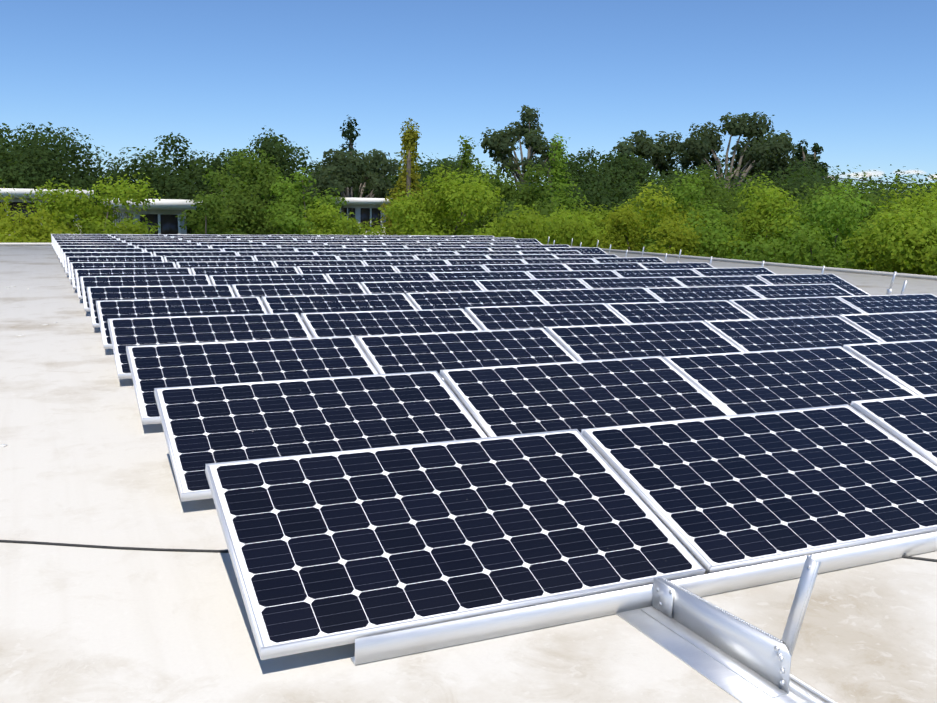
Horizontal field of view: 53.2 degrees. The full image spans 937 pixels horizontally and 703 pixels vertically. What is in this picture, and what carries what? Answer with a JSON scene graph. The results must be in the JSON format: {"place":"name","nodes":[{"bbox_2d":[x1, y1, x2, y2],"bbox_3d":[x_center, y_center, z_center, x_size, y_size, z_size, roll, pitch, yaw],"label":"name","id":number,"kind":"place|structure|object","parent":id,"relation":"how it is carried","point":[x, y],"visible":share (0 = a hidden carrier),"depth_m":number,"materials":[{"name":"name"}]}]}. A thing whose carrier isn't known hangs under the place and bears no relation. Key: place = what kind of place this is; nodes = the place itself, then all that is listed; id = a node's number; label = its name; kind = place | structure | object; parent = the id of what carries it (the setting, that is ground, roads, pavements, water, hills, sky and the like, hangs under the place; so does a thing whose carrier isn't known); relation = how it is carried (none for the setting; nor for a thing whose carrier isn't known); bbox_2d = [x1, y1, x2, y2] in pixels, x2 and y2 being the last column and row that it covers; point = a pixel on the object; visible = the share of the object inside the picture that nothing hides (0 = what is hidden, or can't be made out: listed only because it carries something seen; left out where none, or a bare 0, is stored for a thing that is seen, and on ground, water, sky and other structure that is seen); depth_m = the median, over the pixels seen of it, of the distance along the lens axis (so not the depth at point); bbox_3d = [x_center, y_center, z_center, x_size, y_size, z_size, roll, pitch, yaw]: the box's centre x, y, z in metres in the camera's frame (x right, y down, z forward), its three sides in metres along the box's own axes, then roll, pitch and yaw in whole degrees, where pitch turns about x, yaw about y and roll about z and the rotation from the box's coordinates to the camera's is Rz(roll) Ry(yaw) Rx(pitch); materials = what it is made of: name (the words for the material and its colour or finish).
{"place":"outdoors","nodes":[
{"label":"outdoors","id":0,"kind":"place"},
{"bbox_2d":[100,198,199,233],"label":"campus building","id":1,"kind":"structure","parent":0,"point":[164,212],"depth_m":46.79,"materials":[{"name":"white paint"}]},
{"bbox_2d":[0,246,936,702],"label":"flat roof","id":2,"kind":"structure","parent":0,"point":[84,456],"depth_m":3.33,"materials":[{"name":"white concrete"}]},
{"bbox_2d":[0,0,936,193],"label":"sky","id":3,"kind":"structure","parent":0,"point":[854,79],"materials":[{"name":"blue"}]},
{"label":"ground","id":4,"kind":"structure","parent":0,"visible":0},
{"bbox_2d":[0,179,75,242],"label":"bush","id":5,"kind":"object","parent":4,"relation":"on","point":[3,212],"visible":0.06,"depth_m":34.21,"materials":[{"name":"green plant"}]},
{"bbox_2d":[0,200,80,242],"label":"bush","id":6,"kind":"object","parent":4,"relation":"on","point":[34,231],"visible":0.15,"depth_m":33.10,"materials":[{"name":"green plant"}]},
{"bbox_2d":[0,188,93,231],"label":"campus building","id":7,"kind":"structure","parent":4,"relation":"on","point":[19,193],"depth_m":52.90,"materials":[{"name":"white paint"}]},
{"bbox_2d":[0,122,132,222],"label":"oak tree","id":8,"kind":"object","parent":4,"relation":"on","point":[37,161],"visible":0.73,"depth_m":59.95,"materials":[{"name":"green plant"}]},
{"bbox_2d":[22,172,163,235],"bbox_3d":[-14.895,-2.353,37.739,5.288,9.622,5.953,-3,10,-25],"label":"broad tree","id":9,"kind":"object","parent":4,"relation":"on","point":[91,221],"visible":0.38,"depth_m":37.05,"materials":[{"name":"green plant"}]},
{"bbox_2d":[98,132,261,232],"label":"oak tree","id":10,"kind":"object","parent":4,"relation":"on","point":[185,183],"visible":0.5,"depth_m":72.32,"materials":[{"name":"green plant"}]},
{"bbox_2d":[175,188,251,234],"bbox_3d":[-9.817,-1.813,36.709,3.151,8.998,3.714,-3,10,-25],"label":"bush","id":11,"kind":"object","parent":4,"relation":"on","point":[209,212],"visible":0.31,"depth_m":35.47,"materials":[{"name":"green plant"}]},
{"bbox_2d":[192,146,323,234],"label":"broad tree","id":12,"kind":"object","parent":4,"relation":"on","point":[243,206],"visible":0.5,"depth_m":40.72,"materials":[{"name":"green plant"}]},
{"bbox_2d":[220,127,319,209],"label":"oak tree","id":13,"kind":"object","parent":4,"relation":"on","point":[271,145],"visible":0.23,"depth_m":80.11,"materials":[{"name":"green plant"}]},
{"bbox_2d":[263,167,366,234],"bbox_3d":[-6.899,-2.884,40.643,3.722,10.066,4.916,9,12,41],"label":"broad tree","id":14,"kind":"object","parent":4,"relation":"on","point":[288,219],"visible":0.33,"depth_m":39.38,"materials":[{"name":"green plant"}]},
{"bbox_2d":[302,199,381,234],"bbox_3d":[-4.998,-1.433,35.918,4.390,8.658,3.863,-3,10,-25],"label":"bush","id":15,"kind":"object","parent":4,"relation":"on","point":[330,226],"visible":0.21,"depth_m":35.23,"materials":[{"name":"green plant"}]},
{"bbox_2d":[323,115,371,231],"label":"conifer tree","id":16,"kind":"object","parent":4,"relation":"on","point":[351,130],"visible":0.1,"depth_m":75.30,"materials":[{"name":"green plant"}]},
{"bbox_2d":[299,149,402,215],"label":"eucalyptus tree","id":17,"kind":"object","parent":4,"relation":"on","point":[342,173],"visible":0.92,"depth_m":71.92,"materials":[{"name":"green plant"}]},
{"bbox_2d":[327,198,391,234],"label":"campus building","id":18,"kind":"structure","parent":4,"relation":"on","point":[364,209],"depth_m":70.25,"materials":[{"name":"white paint"}]},
{"bbox_2d":[266,150,457,234],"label":"oak tree","id":19,"kind":"object","parent":4,"relation":"on","point":[396,178],"depth_m":80.55,"materials":[{"name":"green plant"}]},
{"bbox_2d":[378,118,423,234],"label":"poplar tree","id":20,"kind":"object","parent":4,"relation":"on","point":[409,144],"visible":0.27,"depth_m":58.45,"materials":[{"name":"green plant"}]},
{"bbox_2d":[354,162,507,235],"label":"broad tree","id":21,"kind":"object","parent":4,"relation":"on","point":[425,217],"visible":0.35,"depth_m":40.35,"materials":[{"name":"green plant"}]},
{"bbox_2d":[397,156,517,212],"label":"oak tree","id":22,"kind":"object","parent":4,"relation":"on","point":[455,165],"visible":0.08,"depth_m":84.15,"materials":[{"name":"green plant"}]},
{"bbox_2d":[450,136,493,234],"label":"poplar tree","id":23,"kind":"object","parent":4,"relation":"on","point":[465,157],"visible":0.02,"depth_m":68.34,"materials":[{"name":"green plant"}]},
{"bbox_2d":[462,160,562,234],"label":"broad tree","id":24,"kind":"object","parent":4,"relation":"on","point":[525,197],"visible":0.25,"depth_m":45.81,"materials":[{"name":"green plant"}]},
{"bbox_2d":[479,105,565,190],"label":"eucalyptus tree","id":25,"kind":"object","parent":4,"relation":"on","point":[501,143],"visible":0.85,"depth_m":106.61,"materials":[{"name":"green plant"}]},
{"bbox_2d":[468,203,606,246],"bbox_3d":[2.846,-1.514,37.291,5.471,8.688,6.096,8,11,38],"label":"bush","id":26,"kind":"object","parent":4,"relation":"on","point":[529,225],"visible":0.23,"depth_m":35.47,"materials":[{"name":"green plant"}]},
{"bbox_2d":[532,133,592,216],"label":"poplar tree","id":27,"kind":"object","parent":4,"relation":"on","point":[555,168],"visible":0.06,"depth_m":53.51,"materials":[{"name":"green plant"}]},
{"bbox_2d":[500,155,682,217],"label":"oak tree","id":28,"kind":"object","parent":4,"relation":"on","point":[605,199],"visible":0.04,"depth_m":62.63,"materials":[{"name":"green plant"}]},
{"bbox_2d":[540,197,651,249],"bbox_3d":[5.293,-2.039,40.038,6.387,8.983,6.321,-3,10,-25],"label":"bush","id":29,"kind":"object","parent":4,"relation":"on","point":[591,218],"visible":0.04,"depth_m":38.02,"materials":[{"name":"green plant"}]},
{"bbox_2d":[552,146,652,210],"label":"oak tree","id":30,"kind":"object","parent":4,"relation":"on","point":[620,163],"visible":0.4,"depth_m":85.31,"materials":[{"name":"green plant"}]},
{"bbox_2d":[612,130,682,180],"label":"eucalyptus tree","id":31,"kind":"object","parent":4,"relation":"on","point":[651,153],"visible":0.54,"depth_m":109.10,"materials":[{"name":"green plant"}]},
{"bbox_2d":[592,182,722,256],"bbox_3d":[6.655,-1.366,33.988,5.099,9.547,5.493,4,9,17],"label":"bush","id":32,"kind":"object","parent":4,"relation":"on","point":[623,236],"visible":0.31,"depth_m":33.36,"materials":[{"name":"green plant"}]},
{"bbox_2d":[596,163,748,222],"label":"broad tree","id":33,"kind":"object","parent":4,"relation":"on","point":[708,189],"visible":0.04,"depth_m":52.43,"materials":[{"name":"green plant"}]},
{"bbox_2d":[633,171,752,258],"bbox_3d":[8.605,-1.683,35.142,5.810,9.872,6.221,-3,10,-25],"label":"bush","id":34,"kind":"object","parent":4,"relation":"on","point":[719,229],"visible":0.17,"depth_m":33.66,"materials":[{"name":"green plant"}]},
{"bbox_2d":[670,112,801,193],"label":"eucalyptus tree","id":35,"kind":"object","parent":4,"relation":"on","point":[760,151],"visible":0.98,"depth_m":97.89,"materials":[{"name":"green plant"}]},
{"bbox_2d":[675,160,858,209],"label":"oak tree","id":36,"kind":"object","parent":4,"relation":"on","point":[796,183],"visible":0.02,"depth_m":68.35,"materials":[{"name":"green plant"}]},
{"bbox_2d":[721,173,825,262],"bbox_3d":[10.325,-1.070,31.751,4.829,9.806,5.000,-3,10,-25],"label":"bush","id":37,"kind":"object","parent":4,"relation":"on","point":[761,211],"visible":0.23,"depth_m":30.65,"materials":[{"name":"green plant"}]},
{"bbox_2d":[702,170,867,247],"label":"broad tree","id":38,"kind":"object","parent":4,"relation":"on","point":[731,208],"visible":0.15,"depth_m":49.05,"materials":[{"name":"green plant"}]},
{"bbox_2d":[725,181,881,269],"bbox_3d":[10.453,-0.506,29.146,5.898,9.415,5.489,-3,10,-25],"label":"bush","id":39,"kind":"object","parent":4,"relation":"on","point":[813,247],"visible":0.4,"depth_m":27.67,"materials":[{"name":"green plant"}]},
{"bbox_2d":[783,169,907,268],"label":"broad tree","id":40,"kind":"object","parent":4,"relation":"on","point":[872,199],"visible":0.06,"depth_m":40.44,"materials":[{"name":"green plant"}]},
{"bbox_2d":[842,203,935,274],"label":"bush","id":41,"kind":"object","parent":4,"relation":"on","point":[861,248],"visible":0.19,"depth_m":25.92,"materials":[{"name":"green plant"}]},
{"bbox_2d":[856,175,936,235],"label":"broad tree","id":42,"kind":"object","parent":4,"relation":"on","point":[924,202],"visible":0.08,"depth_m":39.44,"materials":[{"name":"green plant"}]},
{"bbox_2d":[863,191,936,275],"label":"bush","id":43,"kind":"object","parent":4,"relation":"on","point":[916,236],"visible":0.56,"depth_m":23.43,"materials":[{"name":"green plant"}]},
{"bbox_3d":[-2.869,3.188,12.480,31.700,6.650,42.500,-3,10,-25],"label":"building","id":44,"kind":"object","parent":4,"relation":"on","visible":0},
{"bbox_2d":[0,243,936,280],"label":"roof parapet","id":45,"kind":"structure","parent":44,"relation":"on","point":[890,274],"depth_m":25.57,"materials":[{"name":"concrete"}]},
{"bbox_2d":[0,540,936,561],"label":"roof cable","id":46,"kind":"object","parent":44,"relation":"on","point":[201,550],"visible":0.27,"depth_m":3.86,"materials":[{"name":"black rubber"}]},
{"bbox_2d":[113,237,936,664],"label":"mount clamp rails","id":47,"kind":"object","parent":44,"relation":"on","point":[423,639],"depth_m":3.27,"materials":[{"name":"metal"}]},
{"bbox_2d":[63,252,152,273],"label":"solar panel","id":48,"kind":"object","parent":47,"relation":"on","point":[75,254],"visible":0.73,"depth_m":18.46,"materials":[{"name":"glass"}]},
{"bbox_2d":[67,256,163,280],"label":"solar panel","id":49,"kind":"object","parent":47,"relation":"on","point":[119,259],"visible":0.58,"depth_m":17.02,"materials":[{"name":"glass"}]},
{"bbox_2d":[70,262,176,288],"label":"solar panel","id":50,"kind":"object","parent":47,"relation":"on","point":[96,265],"visible":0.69,"depth_m":15.50,"materials":[{"name":"glass"}]},
{"bbox_2d":[74,268,191,298],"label":"solar panel","id":51,"kind":"object","parent":47,"relation":"on","point":[131,272],"visible":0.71,"depth_m":14.05,"materials":[{"name":"glass"}]},
{"bbox_2d":[80,275,211,310],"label":"solar panel","id":52,"kind":"object","parent":47,"relation":"on","point":[141,280],"visible":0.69,"depth_m":12.55,"materials":[{"name":"glass"}]},
{"bbox_2d":[87,285,235,327],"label":"solar panel","id":53,"kind":"object","parent":47,"relation":"on","point":[95,294],"visible":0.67,"depth_m":11.06,"materials":[{"name":"glass"}]},
{"bbox_2d":[96,296,267,348],"bbox_3d":[-2.824,-0.310,9.412,1.650,0.040,0.990,-3,29,-25],"label":"solar panel","id":54,"kind":"object","parent":47,"relation":"on","point":[113,309],"visible":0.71,"depth_m":9.58,"materials":[{"name":"glass"}]},
{"bbox_2d":[164,256,254,267],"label":"solar panel","id":55,"kind":"object","parent":47,"relation":"on","point":[175,259],"visible":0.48,"depth_m":17.71,"materials":[{"name":"glass"}]},
{"bbox_2d":[108,312,311,378],"bbox_3d":[-2.137,-0.074,7.939,1.650,0.041,0.990,-3,29,-25],"label":"solar panel","id":56,"kind":"object","parent":47,"relation":"on","point":[124,332],"visible":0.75,"depth_m":8.07,"materials":[{"name":"glass"}]},
{"bbox_2d":[176,261,274,274],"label":"solar panel","id":57,"kind":"object","parent":47,"relation":"on","point":[190,265],"visible":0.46,"depth_m":16.28,"materials":[{"name":"glass"}]},
{"bbox_2d":[191,266,299,283],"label":"solar panel","id":58,"kind":"object","parent":47,"relation":"on","point":[208,271],"visible":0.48,"depth_m":14.76,"materials":[{"name":"glass"}]},
{"bbox_2d":[126,336,377,424],"bbox_3d":[-1.443,0.164,6.470,1.650,0.041,0.990,-3,29,-25],"label":"solar panel","id":59,"kind":"object","parent":47,"relation":"on","point":[152,367],"visible":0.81,"depth_m":6.56,"materials":[{"name":"glass"}]},
{"bbox_2d":[209,274,329,295],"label":"solar panel","id":60,"kind":"object","parent":47,"relation":"on","point":[230,280],"visible":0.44,"depth_m":13.29,"materials":[{"name":"glass"}]},
{"bbox_2d":[254,255,338,261],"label":"solar panel","id":61,"kind":"object","parent":47,"relation":"on","point":[272,258],"visible":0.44,"depth_m":18.42,"materials":[{"name":"glass"}]},
{"bbox_2d":[232,282,366,304],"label":"solar panel","id":62,"kind":"object","parent":47,"relation":"on","point":[261,290],"visible":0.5,"depth_m":11.80,"materials":[{"name":"glass"}]},
{"bbox_2d":[273,260,365,267],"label":"solar panel","id":63,"kind":"object","parent":47,"relation":"on","point":[321,263],"visible":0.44,"depth_m":16.98,"materials":[{"name":"glass"}]},
{"bbox_2d":[154,371,486,501],"bbox_3d":[-0.754,0.402,5.006,1.650,0.040,0.990,-3,29,-25],"label":"solar panel","id":64,"kind":"object","parent":47,"relation":"on","point":[203,425],"visible":0.83,"depth_m":5.03,"materials":[{"name":"glass"}]},
{"bbox_2d":[261,293,416,316],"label":"solar panel","id":65,"kind":"object","parent":47,"relation":"on","point":[336,303],"visible":0.44,"depth_m":10.31,"materials":[{"name":"glass"}]},
{"bbox_2d":[297,265,396,274],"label":"solar panel","id":66,"kind":"object","parent":47,"relation":"on","point":[324,270],"visible":0.4,"depth_m":15.46,"materials":[{"name":"glass"}]},
{"bbox_2d":[325,272,435,283],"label":"solar panel","id":67,"kind":"object","parent":47,"relation":"on","point":[373,277],"visible":0.42,"depth_m":13.99,"materials":[{"name":"glass"}]},
{"bbox_2d":[301,308,481,338],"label":"solar panel","id":68,"kind":"object","parent":47,"relation":"on","point":[354,324],"visible":0.4,"depth_m":8.80,"materials":[{"name":"glass"}]},
{"bbox_2d":[363,260,448,266],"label":"solar panel","id":69,"kind":"object","parent":47,"relation":"on","point":[393,263],"visible":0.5,"depth_m":17.63,"materials":[{"name":"glass"}]},
{"bbox_2d":[361,280,484,294],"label":"solar panel","id":70,"kind":"object","parent":47,"relation":"on","point":[404,287],"visible":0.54,"depth_m":12.50,"materials":[{"name":"glass"}]},
{"bbox_2d":[394,265,487,271],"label":"solar panel","id":71,"kind":"object","parent":47,"relation":"on","point":[452,268],"visible":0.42,"depth_m":16.20,"materials":[{"name":"glass"}]},
{"bbox_2d":[205,429,705,659],"bbox_3d":[-0.064,0.638,3.532,1.650,0.040,0.990,-3,29,-25],"label":"solar panel","id":72,"kind":"object","parent":47,"relation":"on","point":[331,549],"visible":0.96,"depth_m":3.43,"materials":[{"name":"glass"}]},
{"bbox_2d":[356,328,576,374],"bbox_3d":[0.072,0.084,7.171,1.650,0.042,0.990,-3,28,-25],"label":"solar panel","id":73,"kind":"object","parent":47,"relation":"on","point":[406,353],"visible":0.65,"depth_m":7.29,"materials":[{"name":"glass"}]},
{"bbox_2d":[406,289,546,309],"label":"solar panel","id":74,"kind":"object","parent":47,"relation":"on","point":[441,300],"visible":0.4,"depth_m":11.00,"materials":[{"name":"glass"}]},
{"bbox_2d":[430,271,532,280],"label":"solar panel","id":75,"kind":"object","parent":47,"relation":"on","point":[499,275],"visible":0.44,"depth_m":14.70,"materials":[{"name":"glass"}]},
{"bbox_2d":[445,259,525,264],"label":"solar panel","id":76,"kind":"object","parent":47,"relation":"on","point":[478,261],"visible":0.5,"depth_m":18.35,"materials":[{"name":"glass"}]},
{"bbox_2d":[482,263,569,271],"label":"solar panel","id":77,"kind":"object","parent":47,"relation":"on","point":[527,267],"visible":0.42,"depth_m":16.87,"materials":[{"name":"glass"}]},
{"bbox_2d":[476,278,589,290],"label":"solar panel","id":78,"kind":"object","parent":47,"relation":"on","point":[537,284],"visible":0.29,"depth_m":13.21,"materials":[{"name":"glass"}]},
{"bbox_2d":[465,303,628,329],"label":"solar panel","id":79,"kind":"object","parent":47,"relation":"on","point":[515,317],"visible":0.42,"depth_m":9.50,"materials":[{"name":"glass"}]},
{"bbox_2d":[526,270,620,278],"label":"solar panel","id":80,"kind":"object","parent":47,"relation":"on","point":[578,274],"visible":0.4,"depth_m":15.40,"materials":[{"name":"glass"}]},
{"bbox_2d":[440,356,730,436],"bbox_3d":[0.766,0.318,5.707,1.650,0.040,0.990,-3,29,-25],"label":"solar panel","id":81,"kind":"object","parent":47,"relation":"on","point":[579,396],"visible":0.67,"depth_m":5.74,"materials":[{"name":"glass"}]},
{"bbox_2d":[533,287,661,304],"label":"solar panel","id":82,"kind":"object","parent":47,"relation":"on","point":[598,295],"visible":0.38,"depth_m":11.72,"materials":[{"name":"glass"}]},
{"bbox_2d":[564,262,645,270],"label":"solar panel","id":83,"kind":"object","parent":47,"relation":"on","point":[605,266],"visible":0.33,"depth_m":17.57,"materials":[{"name":"glass"}]},
{"bbox_2d":[579,277,684,288],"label":"solar panel","id":84,"kind":"object","parent":47,"relation":"on","point":[629,282],"visible":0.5,"depth_m":13.91,"materials":[{"name":"glass"}]},
{"bbox_2d":[546,321,743,360],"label":"solar panel","id":85,"kind":"object","parent":47,"relation":"on","point":[613,341],"visible":0.6,"depth_m":7.99,"materials":[{"name":"glass"}]},
{"bbox_2d":[613,269,700,277],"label":"solar panel","id":86,"kind":"object","parent":47,"relation":"on","point":[658,273],"visible":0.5,"depth_m":16.11,"materials":[{"name":"glass"}]},
{"bbox_2d":[639,262,714,268],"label":"solar panel","id":87,"kind":"object","parent":47,"relation":"on","point":[687,265],"visible":0.35,"depth_m":18.27,"materials":[{"name":"glass"}]},
{"bbox_2d":[606,300,753,323],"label":"solar panel","id":88,"kind":"object","parent":47,"relation":"on","point":[654,312],"visible":0.38,"depth_m":10.22,"materials":[{"name":"glass"}]},
{"bbox_2d":[645,285,763,301],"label":"solar panel","id":89,"kind":"object","parent":47,"relation":"on","point":[697,293],"visible":0.44,"depth_m":12.40,"materials":[{"name":"glass"}]},
{"bbox_2d":[672,276,769,286],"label":"solar panel","id":90,"kind":"object","parent":47,"relation":"on","point":[694,281],"visible":0.38,"depth_m":14.61,"materials":[{"name":"glass"}]},
{"bbox_2d":[692,267,774,275],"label":"solar panel","id":91,"kind":"object","parent":47,"relation":"on","point":[747,271],"visible":0.35,"depth_m":16.78,"materials":[{"name":"glass"}]},
{"bbox_2d":[581,404,936,573],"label":"solar panel","id":92,"kind":"object","parent":47,"relation":"on","point":[720,493],"visible":0.83,"depth_m":4.13,"materials":[{"name":"glass"}]},
{"bbox_2d":[663,346,916,414],"bbox_3d":[2.281,0.241,6.406,1.650,0.041,0.990,-3,29,-25],"label":"solar panel","id":93,"kind":"object","parent":47,"relation":"on","point":[735,383],"visible":0.6,"depth_m":6.45,"materials":[{"name":"glass"}]},
{"bbox_2d":[705,316,880,351],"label":"solar panel","id":94,"kind":"object","parent":47,"relation":"on","point":[746,335],"visible":0.4,"depth_m":8.69,"materials":[{"name":"glass"}]},
{"bbox_2d":[729,296,864,318],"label":"solar panel","id":95,"kind":"object","parent":47,"relation":"on","point":[793,307],"visible":0.5,"depth_m":10.90,"materials":[{"name":"glass"}]},
{"bbox_2d":[745,284,854,298],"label":"solar panel","id":96,"kind":"object","parent":47,"relation":"on","point":[793,290],"visible":0.38,"depth_m":13.11,"materials":[{"name":"glass"}]},
{"bbox_2d":[757,273,869,295],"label":"solar panel","id":97,"kind":"object","parent":47,"relation":"on","point":[785,279],"visible":0.56,"depth_m":15.28,"materials":[{"name":"glass"}]},
{"bbox_2d":[837,293,936,313],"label":"solar panel","id":98,"kind":"object","parent":47,"relation":"on","point":[867,304],"visible":0.56,"depth_m":11.58,"materials":[{"name":"glass"}]},
{"bbox_2d":[839,310,936,341],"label":"solar panel","id":99,"kind":"object","parent":47,"relation":"on","point":[901,326],"visible":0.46,"depth_m":9.29,"materials":[{"name":"glass"}]},
{"bbox_2d":[843,339,936,394],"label":"solar panel","id":100,"kind":"object","parent":47,"relation":"on","point":[911,365],"visible":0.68,"depth_m":7.04,"materials":[{"name":"glass"}]},
{"bbox_2d":[850,393,936,465],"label":"solar panel","id":101,"kind":"object","parent":47,"relation":"on","point":[910,422],"visible":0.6,"depth_m":4.89,"materials":[{"name":"glass"}]},
{"bbox_2d":[616,555,820,702],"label":"mount","id":102,"kind":"object","parent":44,"relation":"on","point":[739,659],"visible":0.96,"depth_m":2.95,"materials":[{"name":"metal"}]},
{"bbox_2d":[789,674,835,702],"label":"mount rails","id":103,"kind":"object","parent":44,"relation":"on","point":[804,691],"depth_m":2.76,"materials":[{"name":"metal"}]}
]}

